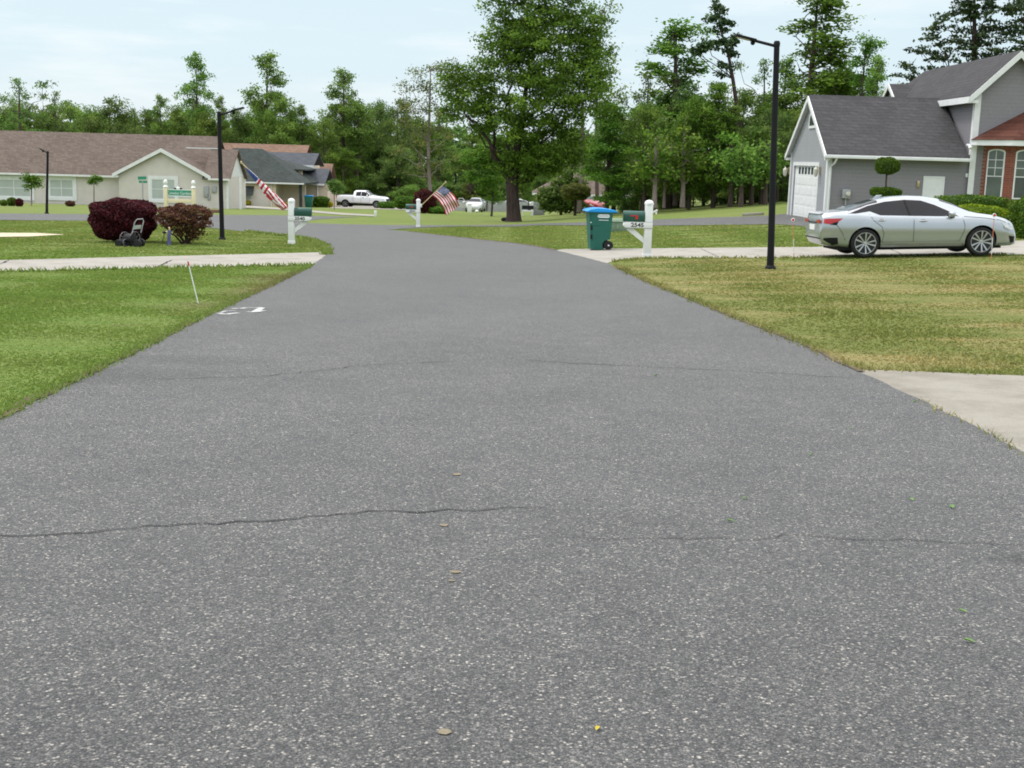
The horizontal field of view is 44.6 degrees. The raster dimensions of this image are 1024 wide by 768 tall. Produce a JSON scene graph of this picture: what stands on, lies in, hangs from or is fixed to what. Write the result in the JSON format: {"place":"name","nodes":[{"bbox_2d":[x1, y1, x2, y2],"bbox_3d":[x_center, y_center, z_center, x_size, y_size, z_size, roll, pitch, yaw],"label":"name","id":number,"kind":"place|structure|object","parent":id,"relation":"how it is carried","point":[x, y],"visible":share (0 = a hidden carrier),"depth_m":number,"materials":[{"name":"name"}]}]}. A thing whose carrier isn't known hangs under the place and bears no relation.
{"place":"outdoors","nodes":[
{"label":"outdoors","id":0,"kind":"place"},
{"bbox_2d":[0,220,320,259],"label":"grass","id":1,"kind":"structure","parent":0,"point":[301,245],"depth_m":34.96,"materials":[{"name":"green plant"}]},
{"bbox_2d":[0,252,324,270],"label":"side driveway","id":2,"kind":"structure","parent":0,"point":[232,259],"depth_m":26.86,"materials":[{"name":"concrete"}]},
{"bbox_2d":[0,261,314,272],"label":"grass","id":3,"kind":"structure","parent":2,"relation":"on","point":[69,268],"depth_m":24.25,"materials":[{"name":"green plant"}]},
{"bbox_2d":[244,229,333,254],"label":"grass","id":4,"kind":"structure","parent":0,"point":[326,248],"depth_m":39.17,"materials":[{"name":"green plant"}]},
{"bbox_2d":[330,205,458,210],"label":"driveway","id":5,"kind":"structure","parent":0,"point":[358,207],"depth_m":139.50,"materials":[{"name":"concrete"}]},
{"bbox_2d":[336,190,389,207],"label":"white pickup","id":6,"kind":"object","parent":5,"relation":"on","point":[360,197],"visible":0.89,"depth_m":141.25,"materials":[{"name":"paint"}]},
{"bbox_2d":[0,213,1023,767],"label":"road","id":7,"kind":"structure","parent":0,"point":[540,631],"depth_m":5.62,"materials":[{"name":"grey asphalt"}]},
{"bbox_2d":[0,174,1023,410],"bbox_3d":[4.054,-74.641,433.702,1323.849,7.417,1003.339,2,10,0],"label":"lawn","id":8,"kind":"structure","parent":0,"point":[392,217],"depth_m":21.06,"materials":[{"name":"green plant"}]},
{"bbox_2d":[0,77,60,131],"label":"open tree","id":9,"kind":"object","parent":8,"relation":"on","point":[15,113],"visible":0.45,"depth_m":146.68,"materials":[{"name":"green plant"}]},
{"bbox_2d":[29,104,70,131],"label":"broadleaf tree","id":10,"kind":"object","parent":8,"relation":"on","point":[63,115],"visible":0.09,"depth_m":162.46,"materials":[{"name":"green plant"}]},
{"bbox_2d":[28,90,78,131],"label":"open tree","id":11,"kind":"object","parent":8,"relation":"on","point":[50,120],"visible":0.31,"depth_m":152.58,"materials":[{"name":"green plant"}]},
{"bbox_2d":[73,94,142,133],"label":"broadleaf tree","id":12,"kind":"object","parent":8,"relation":"on","point":[122,120],"visible":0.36,"depth_m":150.38,"materials":[{"name":"green plant"}]},
{"bbox_2d":[87,197,157,240],"bbox_3d":[-11.082,-4.687,35.699,1.883,1.298,2.125,2,10,0],"label":"purple bush","id":13,"kind":"object","parent":8,"relation":"on","point":[113,219],"visible":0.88,"depth_m":34.92,"materials":[{"name":"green plant"}]},
{"bbox_2d":[0,130,247,208],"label":"beige house","id":14,"kind":"structure","parent":8,"relation":"on","point":[120,163],"depth_m":106.59,"materials":[{"name":"paint"}]},
{"bbox_2d":[0,175,34,200],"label":"window","id":15,"kind":"structure","parent":14,"relation":"in","point":[10,186],"depth_m":106.50,"materials":[{"name":"white glass"}]},
{"bbox_2d":[48,176,76,200],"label":"window","id":16,"kind":"structure","parent":14,"relation":"in","point":[64,188],"depth_m":106.48,"materials":[{"name":"white glass"}]},
{"bbox_2d":[148,176,178,202],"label":"window","id":17,"kind":"structure","parent":14,"relation":"in","point":[155,183],"depth_m":104.83,"materials":[{"name":"white glass"}]},
{"bbox_2d":[115,218,144,246],"bbox_3d":[-10.107,-4.003,33.070,0.727,0.766,0.497,2,10,0],"label":"lawn mower","id":18,"kind":"object","parent":8,"relation":"on","point":[131,239],"visible":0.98,"depth_m":32.97,"materials":[{"name":"grey plastic"}]},
{"bbox_2d":[0,279,284,417],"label":"soil edge","id":19,"kind":"object","parent":8,"relation":"on","point":[10,410],"visible":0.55,"depth_m":9.63,"materials":[{"name":"brown soil"}]},
{"bbox_2d":[0,264,312,421],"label":"grass","id":20,"kind":"structure","parent":8,"relation":"on","point":[52,298],"depth_m":16.52,"materials":[{"name":"green plant"}]},
{"bbox_2d":[148,93,176,134],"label":"tall tree","id":21,"kind":"object","parent":8,"relation":"on","point":[158,128],"visible":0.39,"depth_m":156.55,"materials":[{"name":"green plant"}]},
{"bbox_2d":[162,104,190,134],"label":"broadleaf tree","id":22,"kind":"object","parent":8,"relation":"on","point":[174,117],"visible":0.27,"depth_m":170.62,"materials":[{"name":"green plant"}]},
{"bbox_2d":[163,179,195,206],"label":"entrance sign","id":23,"kind":"object","parent":8,"relation":"on","point":[177,191],"visible":0.95,"depth_m":86.28,"materials":[{"name":"beige paint"}]},
{"bbox_2d":[152,202,213,243],"bbox_3d":[-9.313,-4.574,35.605,1.750,1.231,1.898,2,10,0],"label":"bronze bush","id":24,"kind":"object","parent":8,"relation":"on","point":[181,214],"visible":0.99,"depth_m":35.24,"materials":[{"name":"brown plant"}]},
{"bbox_2d":[172,51,219,135],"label":"tall tree","id":25,"kind":"object","parent":8,"relation":"on","point":[188,86],"visible":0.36,"depth_m":160.42,"materials":[{"name":"green plant"}]},
{"bbox_2d":[188,111,231,141],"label":"broadleaf tree","id":26,"kind":"object","parent":8,"relation":"on","point":[204,119],"visible":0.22,"depth_m":158.18,"materials":[{"name":"green plant"}]},
{"bbox_2d":[203,95,234,142],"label":"tall tree","id":27,"kind":"object","parent":8,"relation":"on","point":[224,127],"visible":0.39,"depth_m":158.43,"materials":[{"name":"green plant"}]},
{"bbox_2d":[217,107,244,239],"bbox_3d":[-8.775,-6.512,39.048,0.852,4.216,0.234,2,10,0],"label":"street lamp","id":28,"kind":"object","parent":8,"relation":"on","point":[221,203],"visible":0.94,"depth_m":38.98,"materials":[{"name":"black metal"}]},
{"bbox_2d":[223,106,261,143],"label":"broadleaf tree","id":29,"kind":"object","parent":8,"relation":"on","point":[240,124],"visible":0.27,"depth_m":164.61,"materials":[{"name":"green plant"}]},
{"bbox_2d":[237,49,299,143],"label":"tall tree","id":30,"kind":"object","parent":8,"relation":"on","point":[266,63],"visible":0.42,"depth_m":163.16,"materials":[{"name":"green plant"}]},
{"bbox_2d":[233,148,318,206],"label":"peach house","id":31,"kind":"structure","parent":8,"relation":"on","point":[283,180],"depth_m":132.26,"materials":[{"name":"paint"}]},
{"bbox_2d":[257,90,301,143],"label":"broadleaf tree","id":32,"kind":"object","parent":8,"relation":"on","point":[279,105],"visible":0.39,"depth_m":161.28,"materials":[{"name":"green plant"}]},
{"bbox_2d":[223,143,337,184],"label":"terracotta house","id":33,"kind":"structure","parent":8,"relation":"on","point":[287,148],"depth_m":155.01,"materials":[{"name":"brown paint"}]},
{"bbox_2d":[260,116,302,144],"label":"broadleaf tree","id":34,"kind":"object","parent":8,"relation":"on","point":[284,139],"visible":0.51,"depth_m":159.08,"materials":[{"name":"green plant"}]},
{"bbox_2d":[288,198,311,243],"bbox_3d":[-6.379,-4.887,37.559,0.711,1.367,0.220,2,10,0],"label":"mailbox","id":35,"kind":"object","parent":8,"relation":"on","point":[304,215],"visible":0.98,"depth_m":37.45,"materials":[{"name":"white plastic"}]},
{"bbox_2d":[240,161,287,209],"bbox_3d":[-7.388,-5.936,37.374,1.466,1.416,0.169,2,10,0],"label":"furled flag","id":36,"kind":"object","parent":35,"relation":"attached to","point":[272,196],"visible":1,"depth_m":37.36,"materials":[{"name":"multicoloured fabric"}]},
{"bbox_2d":[288,104,315,150],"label":"tall tree","id":37,"kind":"object","parent":8,"relation":"on","point":[301,109],"visible":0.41,"depth_m":162.37,"materials":[{"name":"green plant"}]},
{"bbox_2d":[269,152,336,206],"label":"grey roof house","id":38,"kind":"structure","parent":8,"relation":"on","point":[321,176],"depth_m":142.93,"materials":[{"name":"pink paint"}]},
{"bbox_2d":[303,116,345,175],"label":"broadleaf tree","id":39,"kind":"object","parent":8,"relation":"on","point":[322,128],"visible":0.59,"depth_m":162.21,"materials":[{"name":"green plant"}]},
{"bbox_2d":[313,66,377,204],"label":"tall tree","id":40,"kind":"object","parent":8,"relation":"on","point":[345,129],"visible":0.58,"depth_m":167.59,"materials":[{"name":"green plant"}]},
{"bbox_2d":[328,148,362,194],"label":"broadleaf tree","id":41,"kind":"object","parent":8,"relation":"on","point":[345,175],"visible":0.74,"depth_m":161.63,"materials":[{"name":"green plant"}]},
{"bbox_2d":[337,88,377,177],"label":"broadleaf tree","id":42,"kind":"object","parent":8,"relation":"on","point":[351,95],"visible":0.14,"depth_m":174.74,"materials":[{"name":"green plant"}]},
{"bbox_2d":[339,103,383,195],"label":"tall tree","id":43,"kind":"object","parent":8,"relation":"on","point":[361,140],"visible":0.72,"depth_m":167.54,"materials":[{"name":"green plant"}]},
{"bbox_2d":[354,97,399,185],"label":"broadleaf tree","id":44,"kind":"object","parent":8,"relation":"on","point":[380,105],"visible":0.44,"depth_m":171.81,"materials":[{"name":"green plant"}]},
{"bbox_2d":[1,110,786,200],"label":"woodland","id":45,"kind":"object","parent":8,"relation":"on","point":[459,131],"visible":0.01,"depth_m":198.10,"materials":[{"name":"green plant"}]},
{"bbox_2d":[371,95,420,184],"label":"broadleaf tree","id":46,"kind":"object","parent":8,"relation":"on","point":[387,127],"visible":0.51,"depth_m":166.09,"materials":[{"name":"green plant"}]},
{"bbox_2d":[367,143,426,196],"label":"broadleaf tree","id":47,"kind":"object","parent":8,"relation":"on","point":[390,171],"visible":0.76,"depth_m":163.57,"materials":[{"name":"green plant"}]},
{"bbox_2d":[406,199,421,226],"bbox_3d":[-4.822,-8.398,61.346,0.788,1.394,0.228,2,10,0],"label":"mailbox","id":48,"kind":"object","parent":8,"relation":"on","point":[412,208],"visible":0.95,"depth_m":61.23,"materials":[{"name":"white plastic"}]},
{"bbox_2d":[422,181,458,214],"bbox_3d":[-3.500,-9.107,61.225,1.883,1.678,0.278,2,10,0],"label":"flying flag","id":49,"kind":"object","parent":48,"relation":"attached to","point":[445,198],"visible":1,"depth_m":61.20,"materials":[{"name":"multicoloured fabric"}]},
{"bbox_2d":[412,188,436,213],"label":"red bush","id":50,"kind":"object","parent":8,"relation":"on","point":[423,195],"visible":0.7,"depth_m":109.54,"materials":[{"name":"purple plant"}]},
{"bbox_2d":[386,56,464,190],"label":"magnolia tree","id":51,"kind":"object","parent":8,"relation":"on","point":[428,112],"visible":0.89,"depth_m":109.97,"materials":[{"name":"green plant"}]},
{"bbox_2d":[398,115,452,188],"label":"broadleaf tree","id":52,"kind":"object","parent":8,"relation":"on","point":[414,121],"visible":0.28,"depth_m":174.62,"materials":[{"name":"green plant"}]},
{"bbox_2d":[420,112,460,205],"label":"tall tree","id":53,"kind":"object","parent":8,"relation":"on","point":[446,143],"visible":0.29,"depth_m":179.61,"materials":[{"name":"green plant"}]},
{"bbox_2d":[449,133,503,200],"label":"tall tree","id":54,"kind":"object","parent":8,"relation":"on","point":[470,185],"visible":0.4,"depth_m":165.25,"materials":[{"name":"green plant"}]},
{"bbox_2d":[457,141,505,215],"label":"tree","id":55,"kind":"object","parent":8,"relation":"on","point":[478,161],"visible":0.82,"depth_m":102.11,"materials":[{"name":"green plant"}]},
{"bbox_2d":[429,0,623,221],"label":"shade tree","id":56,"kind":"object","parent":8,"relation":"on","point":[525,32],"visible":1,"depth_m":78.36,"materials":[{"name":"green plant"}]},
{"bbox_2d":[533,169,589,214],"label":"dark bush","id":57,"kind":"object","parent":8,"relation":"on","point":[551,199],"visible":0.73,"depth_m":95.46,"materials":[{"name":"green plant"}]},
{"bbox_2d":[560,182,590,215],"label":"round topiary","id":58,"kind":"object","parent":8,"relation":"on","point":[574,191],"visible":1,"depth_m":88.29,"materials":[{"name":"green plant"}]},
{"bbox_2d":[575,101,642,208],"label":"conical tree","id":59,"kind":"object","parent":8,"relation":"on","point":[606,146],"visible":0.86,"depth_m":83.84,"materials":[{"name":"green plant"}]},
{"bbox_2d":[583,0,634,197],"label":"slender tree","id":60,"kind":"object","parent":8,"relation":"on","point":[607,98],"visible":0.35,"depth_m":127.89,"materials":[{"name":"green plant"}]},
{"bbox_2d":[601,181,639,211],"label":"undergrowth shrub","id":61,"kind":"object","parent":8,"relation":"on","point":[624,204],"visible":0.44,"depth_m":86.31,"materials":[{"name":"green plant"}]},
{"bbox_2d":[615,100,674,210],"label":"broadleaf tree","id":62,"kind":"object","parent":8,"relation":"on","point":[650,114],"visible":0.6,"depth_m":78.23,"materials":[{"name":"green plant"}]},
{"bbox_2d":[616,71,682,210],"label":"open tree","id":63,"kind":"object","parent":8,"relation":"on","point":[649,84],"visible":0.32,"depth_m":83.60,"materials":[{"name":"green plant"}]},
{"bbox_2d":[623,124,688,207],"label":"slim tree","id":64,"kind":"object","parent":8,"relation":"on","point":[651,167],"visible":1,"depth_m":73.63,"materials":[{"name":"green plant"}]},
{"bbox_2d":[619,14,726,208],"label":"tall tree","id":65,"kind":"object","parent":8,"relation":"on","point":[675,32],"visible":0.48,"depth_m":85.40,"materials":[{"name":"green plant"}]},
{"bbox_2d":[647,115,709,207],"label":"slim tree","id":66,"kind":"object","parent":8,"relation":"on","point":[682,166],"visible":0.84,"depth_m":74.41,"materials":[{"name":"green plant"}]},
{"bbox_2d":[657,93,721,209],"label":"broadleaf tree","id":67,"kind":"object","parent":8,"relation":"on","point":[692,120],"visible":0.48,"depth_m":77.03,"materials":[{"name":"green plant"}]},
{"bbox_2d":[666,80,723,207],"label":"broadleaf tree","id":68,"kind":"object","parent":8,"relation":"on","point":[686,92],"visible":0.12,"depth_m":83.77,"materials":[{"name":"green plant"}]},
{"bbox_2d":[672,81,742,207],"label":"conical tree","id":69,"kind":"object","parent":8,"relation":"on","point":[716,126],"visible":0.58,"depth_m":76.89,"materials":[{"name":"green plant"}]},
{"bbox_2d":[397,224,1023,249],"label":"grass","id":70,"kind":"structure","parent":8,"relation":"on","point":[525,234],"depth_m":45.84,"materials":[{"name":"green plant"}]},
{"bbox_2d":[687,0,745,203],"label":"lone pine","id":71,"kind":"object","parent":8,"relation":"on","point":[705,46],"visible":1,"depth_m":81.14,"materials":[{"name":"green plant"}]},
{"bbox_2d":[691,105,768,200],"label":"tall tree","id":72,"kind":"object","parent":8,"relation":"on","point":[734,109],"visible":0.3,"depth_m":78.48,"materials":[{"name":"green plant"}]},
{"bbox_2d":[706,130,756,206],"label":"slim tree","id":73,"kind":"object","parent":8,"relation":"on","point":[730,191],"visible":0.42,"depth_m":75.69,"materials":[{"name":"green plant"}]},
{"bbox_2d":[710,135,767,206],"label":"slim tree","id":74,"kind":"object","parent":8,"relation":"on","point":[739,165],"visible":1,"depth_m":73.61,"materials":[{"name":"green plant"}]},
{"bbox_2d":[719,88,761,202],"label":"broadleaf tree","id":75,"kind":"object","parent":8,"relation":"on","point":[743,101],"visible":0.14,"depth_m":85.27,"materials":[{"name":"green plant"}]},
{"bbox_2d":[727,122,783,204],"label":"slim tree","id":76,"kind":"object","parent":8,"relation":"on","point":[751,196],"visible":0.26,"depth_m":76.49,"materials":[{"name":"green plant"}]},
{"bbox_2d":[734,34,779,268],"bbox_3d":[5.117,-4.787,26.242,1.153,4.922,0.234,2,10,0],"label":"street lamp","id":77,"kind":"object","parent":8,"relation":"on","point":[772,199],"visible":0.94,"depth_m":26.16,"materials":[{"name":"black metal"}]},
{"bbox_2d":[733,105,792,203],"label":"broadleaf tree","id":78,"kind":"object","parent":8,"relation":"on","point":[766,121],"visible":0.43,"depth_m":77.13,"materials":[{"name":"green plant"}]},
{"bbox_2d":[740,138,789,204],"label":"slim tree","id":79,"kind":"object","parent":8,"relation":"on","point":[766,172],"visible":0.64,"depth_m":74.42,"materials":[{"name":"green plant"}]},
{"bbox_2d":[731,58,800,201],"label":"open tree","id":80,"kind":"object","parent":8,"relation":"on","point":[761,99],"visible":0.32,"depth_m":85.28,"materials":[{"name":"green plant"}]},
{"bbox_2d":[756,56,805,185],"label":"tall tree","id":81,"kind":"object","parent":8,"relation":"on","point":[783,65],"visible":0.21,"depth_m":87.09,"materials":[{"name":"green plant"}]},
{"bbox_2d":[767,113,794,201],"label":"broadleaf tree","id":82,"kind":"object","parent":8,"relation":"on","point":[782,123],"visible":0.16,"depth_m":80.28,"materials":[{"name":"green plant"}]},
{"bbox_2d":[732,0,874,130],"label":"tall tree","id":83,"kind":"object","parent":8,"relation":"on","point":[830,82],"visible":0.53,"depth_m":84.24,"materials":[{"name":"green plant"}]},
{"bbox_2d":[611,252,1014,261],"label":"grass","id":84,"kind":"structure","parent":8,"relation":"on","point":[781,256],"depth_m":30.44,"materials":[{"name":"green plant"}]},
{"bbox_2d":[841,30,894,95],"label":"tall tree","id":85,"kind":"object","parent":8,"relation":"on","point":[870,45],"visible":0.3,"depth_m":81.38,"materials":[{"name":"green plant"}]},
{"bbox_2d":[862,54,888,96],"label":"tall tree","id":86,"kind":"object","parent":8,"relation":"on","point":[878,70],"visible":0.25,"depth_m":75.73,"materials":[{"name":"green plant"}]},
{"bbox_2d":[869,156,902,196],"bbox_3d":[14.489,-7.517,48.410,1.219,2.566,1.100,2,10,0],"label":"ball topiary","id":87,"kind":"object","parent":8,"relation":"on","point":[883,163],"visible":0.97,"depth_m":48.04,"materials":[{"name":"green plant"}]},
{"bbox_2d":[783,50,1023,217],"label":"grey house","id":88,"kind":"structure","parent":8,"relation":"on","point":[955,129],"depth_m":52.78,"materials":[{"name":"grey wood"}]},
{"bbox_2d":[790,162,819,217],"bbox_3d":[13.324,-8.646,56.787,0.150,2.821,5.125,2,10,0],"label":"garage door","id":89,"kind":"structure","parent":88,"relation":"in","point":[806,184],"depth_m":56.91,"materials":[{"name":"white metal"}]},
{"bbox_2d":[922,176,944,197],"bbox_3d":[17.753,-7.582,52.843,0.896,2.366,0.042,2,10,0],"label":"hatch door","id":90,"kind":"structure","parent":88,"relation":"in","point":[932,185],"depth_m":52.70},
{"bbox_2d":[984,149,1005,196],"bbox_3d":[20.093,-8.750,52.017,0.044,2.030,0.780,-7,13,-39],"label":"window","id":91,"kind":"structure","parent":88,"relation":"in","point":[996,157],"depth_m":51.99,"materials":[{"name":"white glass"}]},
{"bbox_2d":[1012,150,1023,198],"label":"window","id":92,"kind":"structure","parent":88,"relation":"in","point":[1018,181],"depth_m":51.56,"materials":[{"name":"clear glass"}]},
{"bbox_2d":[886,0,1023,83],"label":"cedar tree","id":93,"kind":"object","parent":8,"relation":"on","point":[973,14],"visible":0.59,"depth_m":88.71,"materials":[{"name":"green plant"}]},
{"bbox_2d":[934,194,1011,217],"bbox_3d":[16.110,-6.183,43.821,2.747,0.985,1.368,2,10,0],"label":"hedge","id":94,"kind":"object","parent":8,"relation":"on","point":[986,200],"visible":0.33,"depth_m":43.32,"materials":[{"name":"green plant"}]},
{"bbox_2d":[956,203,1008,218],"bbox_3d":[15.606,-5.657,42.174,2.213,0.880,1.797,2,10,0],"label":"lime hedge","id":95,"kind":"object","parent":8,"relation":"on","point":[998,211],"visible":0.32,"depth_m":41.55,"materials":[{"name":"green plant"}]},
{"bbox_2d":[995,0,1023,54],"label":"cedar tree","id":96,"kind":"object","parent":8,"relation":"on","point":[1011,12],"visible":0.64,"depth_m":88.39,"materials":[{"name":"green plant"}]},
{"bbox_2d":[1006,195,1023,238],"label":"corner bush","id":97,"kind":"object","parent":8,"relation":"on","point":[1015,216],"visible":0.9,"depth_m":36.98,"materials":[{"name":"green plant"}]},
{"bbox_2d":[0,0,1023,165],"label":"sky","id":98,"kind":"structure","parent":0,"point":[96,50],"materials":[{"name":"white"}]},
{"bbox_2d":[387,214,807,229],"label":"asphalt driveway","id":99,"kind":"structure","parent":0,"point":[784,219],"depth_m":58.47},
{"bbox_2d":[557,240,1023,262],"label":"concrete driveway","id":100,"kind":"structure","parent":0,"point":[606,256],"depth_m":32.97,"materials":[{"name":"beige concrete"}]},
{"bbox_2d":[583,207,619,249],"bbox_3d":[2.570,-4.509,36.215,0.972,1.186,0.887,1,10,-6],"label":"wheeled bin","id":101,"kind":"object","parent":100,"relation":"on","point":[599,222],"visible":1,"depth_m":35.89,"materials":[{"name":"plastic"}]},
{"bbox_2d":[623,200,657,256],"bbox_3d":[3.216,-3.904,31.438,0.866,1.448,0.238,2,10,0],"label":"mailbox","id":102,"kind":"object","parent":100,"relation":"on","point":[638,219],"visible":0.94,"depth_m":31.32,"materials":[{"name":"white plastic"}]},
{"bbox_2d":[805,195,1015,256],"bbox_3d":[9.726,-3.894,30.523,4.802,1.453,2.030,-1,9,0],"label":"silver sedan","id":103,"kind":"object","parent":100,"relation":"on","point":[867,228],"visible":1,"depth_m":29.73,"materials":[{"name":"paint"}]},
{"bbox_2d":[609,254,1023,375],"bbox_3d":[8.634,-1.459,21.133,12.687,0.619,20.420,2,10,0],"label":"grass","id":104,"kind":"structure","parent":0,"point":[984,286],"depth_m":19.38,"materials":[{"name":"green plant"}]},
{"bbox_2d":[858,370,1023,450],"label":"concrete apron","id":105,"kind":"object","parent":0,"point":[991,402],"visible":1,"depth_m":10.22,"materials":[{"name":"beige concrete"}]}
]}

